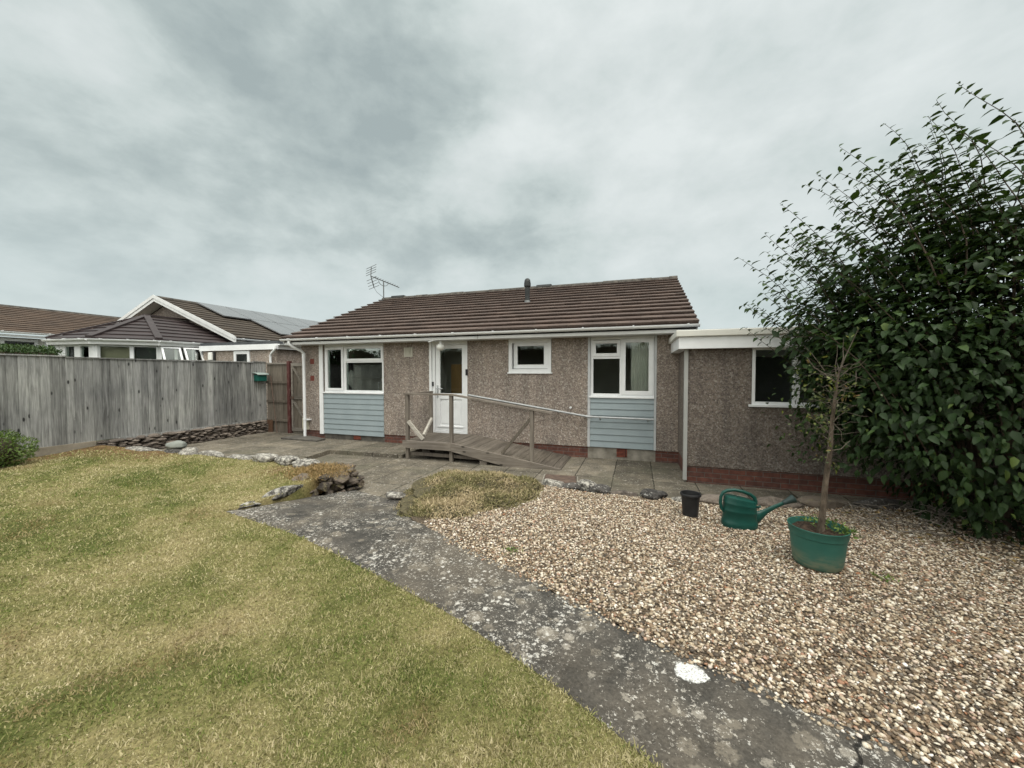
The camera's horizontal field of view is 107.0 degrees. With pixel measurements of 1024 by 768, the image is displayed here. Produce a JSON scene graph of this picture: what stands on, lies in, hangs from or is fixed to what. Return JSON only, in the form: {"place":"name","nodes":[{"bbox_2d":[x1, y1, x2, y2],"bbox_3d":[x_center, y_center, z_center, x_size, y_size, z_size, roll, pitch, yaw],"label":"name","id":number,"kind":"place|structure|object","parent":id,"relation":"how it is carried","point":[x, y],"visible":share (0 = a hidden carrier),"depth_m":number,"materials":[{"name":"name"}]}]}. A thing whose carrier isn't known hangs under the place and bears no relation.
{"place":"outdoors","nodes":[
{"label":"outdoors","id":0,"kind":"place"},
{"bbox_2d":[160,431,421,461],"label":"patio","id":1,"kind":"structure","parent":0,"point":[273,442],"depth_m":8.60,"materials":[{"name":"grey concrete"}]},
{"bbox_2d":[265,363,287,431],"bbox_3d":[-6.691,0.402,10.818,0.810,2.020,0.090,1,2,18],"label":"short fence panel","id":2,"kind":"object","parent":1,"relation":"on","point":[277,372],"visible":0.95,"depth_m":10.82,"materials":[{"name":"wood"}]},
{"bbox_2d":[281,435,324,441],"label":"drain kerb","id":3,"kind":"structure","parent":1,"relation":"on","point":[306,438],"depth_m":9.55,"materials":[{"name":"concrete"}]},
{"bbox_2d":[0,445,656,767],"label":"lawn","id":4,"kind":"structure","parent":0,"point":[306,489],"depth_m":2.03,"materials":[{"name":"green plant"}]},
{"bbox_2d":[0,429,39,466],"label":"shrub","id":5,"kind":"object","parent":4,"relation":"on","point":[10,450],"visible":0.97,"depth_m":6.05,"materials":[{"name":"green plant"}]},
{"bbox_2d":[125,446,162,450],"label":"edging stone","id":6,"kind":"object","parent":4,"relation":"on","point":[138,448],"visible":0.75,"depth_m":7.09,"materials":[{"name":"grey stone"}]},
{"bbox_2d":[164,449,182,452],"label":"edging stone","id":7,"kind":"object","parent":4,"relation":"on","point":[172,450],"visible":0.5,"depth_m":6.83,"materials":[{"name":"grey stone"}]},
{"bbox_2d":[165,440,186,448],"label":"edging stone","id":8,"kind":"object","parent":7,"relation":"on","point":[178,444],"visible":0.89,"depth_m":6.90,"materials":[{"name":"grey stone"}]},
{"bbox_2d":[178,447,198,454],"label":"edging stone","id":9,"kind":"object","parent":4,"relation":"on","point":[189,450],"visible":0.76,"depth_m":6.69,"materials":[{"name":"grey stone"}]},
{"bbox_2d":[197,450,224,457],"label":"edging stone","id":10,"kind":"object","parent":4,"relation":"on","point":[213,453],"visible":0.66,"depth_m":6.55,"materials":[{"name":"grey stone"}]},
{"bbox_2d":[225,454,252,459],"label":"edging stone","id":11,"kind":"object","parent":4,"relation":"on","point":[241,456],"visible":0.66,"depth_m":6.31,"materials":[{"name":"grey stone"}]},
{"bbox_2d":[238,501,260,509],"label":"edging stone","id":12,"kind":"object","parent":4,"relation":"on","point":[252,505],"visible":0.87,"depth_m":4.28,"materials":[{"name":"grey stone"}]},
{"bbox_2d":[251,453,278,462],"bbox_3d":[-4.005,1.214,6.176,0.482,0.166,0.252,1,2,18],"label":"edging stone","id":13,"kind":"object","parent":4,"relation":"on","point":[264,457],"visible":0.79,"depth_m":6.10,"materials":[{"name":"white stone"}]},
{"bbox_2d":[262,484,302,499],"bbox_3d":[-2.883,1.346,4.769,0.174,0.121,0.634,0,2,11],"label":"edging stone","id":14,"kind":"object","parent":4,"relation":"on","point":[281,492],"visible":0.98,"depth_m":4.69,"materials":[{"name":"white stone"}]},
{"bbox_2d":[274,455,299,465],"bbox_3d":[-3.566,1.218,6.017,0.568,0.147,0.241,1,2,36],"label":"edging stone","id":15,"kind":"object","parent":4,"relation":"on","point":[287,460],"visible":0.82,"depth_m":5.91,"materials":[{"name":"white stone"}]},
{"bbox_2d":[96,438,791,704],"bbox_3d":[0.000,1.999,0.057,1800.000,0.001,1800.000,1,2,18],"label":"ground","id":16,"kind":"structure","parent":0,"point":[549,589],"depth_m":3.07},
{"bbox_2d":[0,343,67,356],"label":"hedge","id":17,"kind":"object","parent":16,"relation":"on","point":[18,348],"visible":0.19,"depth_m":8.44,"materials":[{"name":"green plant"}]},
{"bbox_2d":[0,304,135,358],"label":"bungalow","id":18,"kind":"object","parent":16,"relation":"on","point":[26,320],"visible":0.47,"depth_m":13.71,"materials":[{"name":"tile"}]},
{"bbox_2d":[0,338,37,348],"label":"window","id":19,"kind":"structure","parent":18,"relation":"in","point":[9,341],"depth_m":12.40,"materials":[{"name":"white plastic"}]},
{"bbox_2d":[41,314,232,359],"bbox_3d":[-12.858,-0.552,12.825,5.547,3.775,3.712,1,2,18],"label":"conservatory","id":20,"kind":"object","parent":16,"relation":"on","point":[141,335],"visible":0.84,"depth_m":11.78,"materials":[{"name":"tile"}]},
{"bbox_2d":[55,344,100,357],"bbox_3d":[-13.011,0.066,11.376,1.710,2.620,0.200,0,2,12],"label":"window","id":21,"kind":"structure","parent":20,"relation":"in","point":[70,350],"depth_m":11.30,"materials":[{"name":"white plastic"}]},
{"bbox_2d":[92,344,162,358],"bbox_3d":[-11.623,0.062,11.528,1.556,2.620,0.230,-1,2,-26],"label":"window","id":22,"kind":"structure","parent":20,"relation":"in","point":[116,351],"depth_m":11.51,"materials":[{"name":"white plastic"}]},
{"bbox_2d":[156,346,193,359],"bbox_3d":[-10.780,0.044,12.169,0.230,2.620,0.924,1,2,31],"label":"window","id":23,"kind":"structure","parent":20,"relation":"in","point":[168,352],"depth_m":12.12,"materials":[{"name":"white plastic"}]},
{"bbox_2d":[117,295,317,420],"bbox_3d":[-10.358,-1.231,19.979,11.907,4.725,14.516,1,2,18],"label":"neighbour bungalow","id":24,"kind":"object","parent":16,"relation":"on","point":[253,335],"visible":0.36,"depth_m":14.56,"materials":[{"name":"tile"}]},
{"bbox_2d":[233,351,249,362],"bbox_3d":[-8.475,-0.489,11.915,0.680,1.100,0.060,1,2,18],"label":"window","id":25,"kind":"structure","parent":24,"relation":"in","point":[244,356],"depth_m":11.89,"materials":[{"name":"white plastic"}]},
{"bbox_2d":[0,0,1023,338],"label":"sky","id":26,"kind":"structure","parent":0,"point":[263,156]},
{"bbox_2d":[226,490,930,767],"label":"concrete path","id":27,"kind":"structure","parent":0,"point":[670,709],"depth_m":1.99,"materials":[{"name":"grey concrete"}]},
{"bbox_2d":[316,450,952,510],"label":"patio","id":28,"kind":"structure","parent":0,"point":[383,476],"depth_m":6.56,"materials":[{"name":"grey concrete"}]},
{"bbox_2d":[95,420,268,448],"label":"stone wall","id":29,"kind":"structure","parent":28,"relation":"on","point":[160,441],"depth_m":9.09,"materials":[{"name":"stone"}]},
{"bbox_2d":[0,354,266,459],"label":"board fence","id":30,"kind":"object","parent":29,"relation":"on","point":[53,404],"visible":0.98,"depth_m":7.81,"materials":[{"name":"wood"}]},
{"bbox_2d":[252,372,268,380],"bbox_3d":[-7.083,-0.203,10.683,0.210,0.247,0.340,1,2,18],"label":"bird box","id":31,"kind":"object","parent":30,"relation":"attached to","point":[260,376],"visible":1,"depth_m":10.63,"materials":[{"name":"green paint"}]},
{"bbox_2d":[287,361,292,432],"bbox_3d":[-6.255,0.402,10.666,0.095,2.090,0.095,1,2,18],"label":"gate post","id":32,"kind":"object","parent":28,"relation":"on","point":[289,413],"visible":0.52,"depth_m":10.63,"materials":[{"name":"red paint"}]},
{"bbox_2d":[290,363,302,431],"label":"wooden gate","id":33,"kind":"structure","parent":32,"relation":"attached to","point":[296,388],"depth_m":10.59,"materials":[{"name":"wood"}]},
{"bbox_2d":[282,462,364,496],"bbox_3d":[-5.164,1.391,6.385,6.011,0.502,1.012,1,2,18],"label":"rock pile","id":34,"kind":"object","parent":28,"relation":"on","point":[338,479],"depth_m":5.47,"materials":[{"name":"stone"}]},
{"bbox_2d":[292,458,319,467],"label":"edging stone","id":35,"kind":"object","parent":34,"relation":"on","point":[298,463],"visible":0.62,"depth_m":5.82,"materials":[{"name":"white stone"}]},
{"bbox_2d":[402,391,570,470],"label":"wheelchair ramp","id":36,"kind":"structure","parent":28,"relation":"on","point":[485,450],"depth_m":7.47,"materials":[{"name":"grey wood"}]},
{"bbox_2d":[279,276,699,462],"bbox_3d":[-0.003,-0.779,12.075,9.660,4.570,8.394,1,2,18],"label":"bungalow","id":37,"kind":"object","parent":28,"relation":"on","point":[603,348],"visible":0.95,"depth_m":8.53,"materials":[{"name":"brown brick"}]},
{"bbox_2d":[323,344,383,393],"bbox_3d":[-4.001,-0.377,9.561,1.865,1.240,0.125,1,2,18],"label":"window","id":38,"kind":"structure","parent":37,"relation":"in","point":[340,360],"depth_m":9.65,"materials":[{"name":"white plastic"}]},
{"bbox_2d":[366,264,398,298],"bbox_3d":[-4.472,-3.495,13.382,0.581,1.106,1.176,1,2,36],"label":"television aerial","id":39,"kind":"object","parent":37,"relation":"on","point":[378,280],"visible":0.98,"depth_m":13.06,"materials":[{"name":"grey metal"}]},
{"bbox_2d":[428,340,444,350],"bbox_3d":[-1.658,-0.879,8.404,0.368,0.268,0.205,-1,2,-33],"label":"wall lamp","id":40,"kind":"object","parent":37,"relation":"attached to","point":[440,346],"visible":1,"depth_m":8.39,"materials":[{"name":"white glass"}]},
{"bbox_2d":[436,345,464,430],"bbox_3d":[-1.433,0.090,8.714,0.740,1.975,0.136,1,2,18],"label":"door","id":41,"kind":"structure","parent":37,"relation":"in","point":[442,402],"depth_m":8.77,"materials":[{"name":"white plastic"}]},
{"bbox_2d":[451,364,461,392],"bbox_3d":[-1.143,0.341,9.281,0.750,1.650,0.040,1,2,18],"label":"inner door","id":42,"kind":"structure","parent":37,"relation":"in","point":[456,369],"depth_m":9.32,"materials":[{"name":"brown wood"}]},
{"bbox_2d":[507,338,551,373],"bbox_3d":[0.391,-0.590,8.127,0.990,0.737,0.173,1,2,18],"label":"window","id":43,"kind":"structure","parent":37,"relation":"in","point":[514,368],"depth_m":8.10,"materials":[{"name":"white plastic"}]},
{"bbox_2d":[468,394,652,421],"bbox_3d":[0.876,0.481,7.879,3.873,0.481,0.131,1,2,18],"label":"wall handrail","id":44,"kind":"object","parent":37,"relation":"attached to","point":[529,406],"depth_m":7.84,"materials":[{"name":"grey metal"}]},
{"bbox_2d":[589,336,654,398],"bbox_3d":[2.165,-0.329,7.522,1.243,1.220,0.125,1,2,18],"label":"window","id":45,"kind":"structure","parent":37,"relation":"in","point":[621,342],"depth_m":7.49,"materials":[{"name":"white plastic"}]},
{"bbox_2d":[541,474,577,484],"bbox_3d":[0.775,1.557,6.076,0.572,0.062,0.618,0,2,10],"label":"drain cover","id":46,"kind":"object","parent":28,"relation":"on","point":[566,478],"visible":0.52,"depth_m":6.16,"materials":[{"name":"metal"}]},
{"bbox_2d":[562,482,579,489],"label":"edging stone","id":47,"kind":"object","parent":28,"relation":"on","point":[573,485],"visible":0.66,"depth_m":5.29,"materials":[{"name":"grey stone"}]},
{"bbox_2d":[576,479,595,491],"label":"edging stone","id":48,"kind":"object","parent":28,"relation":"on","point":[585,484],"visible":0.54,"depth_m":5.29,"materials":[{"name":"grey stone"}]},
{"bbox_2d":[669,320,1023,503],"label":"flat roof extension","id":49,"kind":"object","parent":28,"relation":"on","point":[730,379],"visible":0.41,"depth_m":5.71,"materials":[{"name":"brown pebbledash render"},{"name":"aged white paint"},{"name":"dark felt"}]},
{"bbox_2d":[748,347,818,407],"bbox_3d":[4.284,-0.098,5.446,1.545,0.886,0.132,1,2,18],"label":"window","id":50,"kind":"structure","parent":49,"relation":"in","point":[754,403],"depth_m":5.57,"materials":[{"name":"white plastic"}]},
{"bbox_2d":[411,484,1023,767],"bbox_3d":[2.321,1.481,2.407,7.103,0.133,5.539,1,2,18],"label":"gravel","id":51,"kind":"structure","parent":0,"point":[1000,587],"depth_m":2.56,"materials":[{"name":"beige gravel"}]},
{"bbox_2d":[380,498,400,503],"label":"edging stone","id":52,"kind":"object","parent":51,"relation":"on","point":[392,501],"visible":0.54,"depth_m":4.79,"materials":[{"name":"grey stone"}]},
{"bbox_2d":[386,491,405,498],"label":"edging stone","id":53,"kind":"object","parent":52,"relation":"on","point":[392,495],"visible":1,"depth_m":4.81,"materials":[{"name":"white stone"}]},
{"bbox_2d":[393,469,544,520],"bbox_3d":[-0.602,1.380,4.919,1.954,0.455,2.154,1,2,18],"label":"creeping plant","id":54,"kind":"object","parent":51,"relation":"on","point":[449,494],"visible":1,"depth_m":4.61,"materials":[{"name":"leaves"},{"name":"moss"},{"name":"dry grass"}]},
{"bbox_2d":[500,546,522,555],"bbox_3d":[-0.003,1.398,3.188,0.184,0.075,0.163,1,2,18],"label":"weed","id":55,"kind":"object","parent":51,"relation":"on","point":[508,548],"visible":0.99,"depth_m":3.19,"materials":[{"name":"green plant"}]},
{"bbox_2d":[542,479,564,487],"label":"edging stone","id":56,"kind":"object","parent":51,"relation":"on","point":[553,483],"visible":0.66,"depth_m":5.39,"materials":[{"name":"white stone"}]},
{"bbox_2d":[589,484,610,493],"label":"edging stone","id":57,"kind":"object","parent":51,"relation":"on","point":[601,488],"visible":0.84,"depth_m":5.09,"materials":[{"name":"grey stone"}]},
{"bbox_2d":[610,490,637,496],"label":"edging stone","id":58,"kind":"object","parent":51,"relation":"on","point":[623,492],"visible":0.57,"depth_m":4.99,"materials":[{"name":"stone"}]},
{"bbox_2d":[640,488,667,499],"bbox_3d":[1.816,1.442,4.851,0.348,0.171,0.228,1,2,18],"label":"edging stone","id":59,"kind":"object","parent":51,"relation":"on","point":[650,494],"visible":0.84,"depth_m":4.80,"materials":[{"name":"grey stone"}]},
{"bbox_2d":[671,496,681,501],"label":"edging stone","id":60,"kind":"object","parent":51,"relation":"on","point":[677,499],"visible":0.32,"depth_m":4.70,"materials":[{"name":"white stone"}]},
{"bbox_2d":[680,490,700,516],"bbox_3d":[1.990,1.337,4.227,0.217,0.250,0.217,1,2,18],"label":"plant pot","id":61,"kind":"object","parent":51,"relation":"on","point":[690,499],"visible":1,"depth_m":4.16,"materials":[{"name":"black plastic"}]},
{"bbox_2d":[700,494,756,505],"bbox_3d":[2.626,1.430,4.658,0.672,0.138,0.239,1,2,18],"label":"edging stone","id":62,"kind":"object","parent":51,"relation":"on","point":[710,498],"visible":0.38,"depth_m":4.63,"materials":[{"name":"stone"}]},
{"bbox_2d":[719,488,796,529],"bbox_3d":[2.514,1.276,3.894,0.731,0.392,0.206,0,2,7],"label":"watering can","id":63,"kind":"object","parent":51,"relation":"on","point":[740,512],"visible":1,"depth_m":3.85,"materials":[{"name":"green plastic"}]},
{"bbox_2d":[757,496,804,508],"bbox_3d":[3.208,1.440,4.588,0.550,0.143,0.233,0,2,10],"label":"edging stone","id":64,"kind":"object","parent":51,"relation":"on","point":[767,501],"visible":0.57,"depth_m":4.53,"materials":[{"name":"stone"}]},
{"bbox_2d":[796,495,850,508],"bbox_3d":[3.760,1.431,4.560,0.606,0.135,0.236,0,2,-3],"label":"edging stone","id":65,"kind":"object","parent":51,"relation":"on","point":[814,501],"visible":0.78,"depth_m":4.50,"materials":[{"name":"grey stone"}]},
{"bbox_2d":[787,514,860,572],"bbox_3d":[2.495,1.273,3.070,0.440,0.371,0.412,1,2,18],"label":"plant tub","id":66,"kind":"object","parent":51,"relation":"on","point":[825,551],"visible":0.91,"depth_m":2.96,"materials":[{"name":"plastic"}]},
{"bbox_2d":[781,327,882,533],"bbox_3d":[2.526,0.387,3.039,0.586,1.677,0.528,1,2,18],"label":"sapling","id":67,"kind":"object","parent":66,"relation":"on","point":[821,526],"visible":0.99,"depth_m":3.02,"materials":[{"name":"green plant"}]},
{"bbox_2d":[852,498,902,509],"bbox_3d":[4.366,1.432,4.541,0.596,0.164,0.231,0,2,-6],"label":"edging stone","id":68,"kind":"object","parent":51,"relation":"on","point":[877,502],"visible":0.76,"depth_m":4.45,"materials":[{"name":"grey stone"}]},
{"bbox_2d":[871,571,899,582],"bbox_3d":[2.792,1.452,2.856,0.189,0.073,0.146,0,2,3],"label":"weed","id":69,"kind":"object","parent":51,"relation":"on","point":[888,575],"visible":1,"depth_m":2.84,"materials":[{"name":"green plant"}]},
{"bbox_2d":[826,502,1014,545],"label":"dry twigs","id":70,"kind":"object","parent":51,"relation":"on","point":[921,511],"visible":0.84,"depth_m":4.00,"materials":[{"name":"plant"}]},
{"bbox_2d":[841,506,1023,566],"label":"leaf litter","id":71,"kind":"object","parent":51,"relation":"on","point":[959,538],"visible":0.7,"depth_m":3.70,"materials":[{"name":"orange plant"}]},
{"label":"soil bed","id":72,"kind":"structure","parent":0,"visible":0},
{"bbox_2d":[734,81,1023,544],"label":"shrub","id":73,"kind":"object","parent":72,"relation":"on","point":[893,420],"visible":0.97,"depth_m":3.85,"materials":[{"name":"green plant"}]}
]}

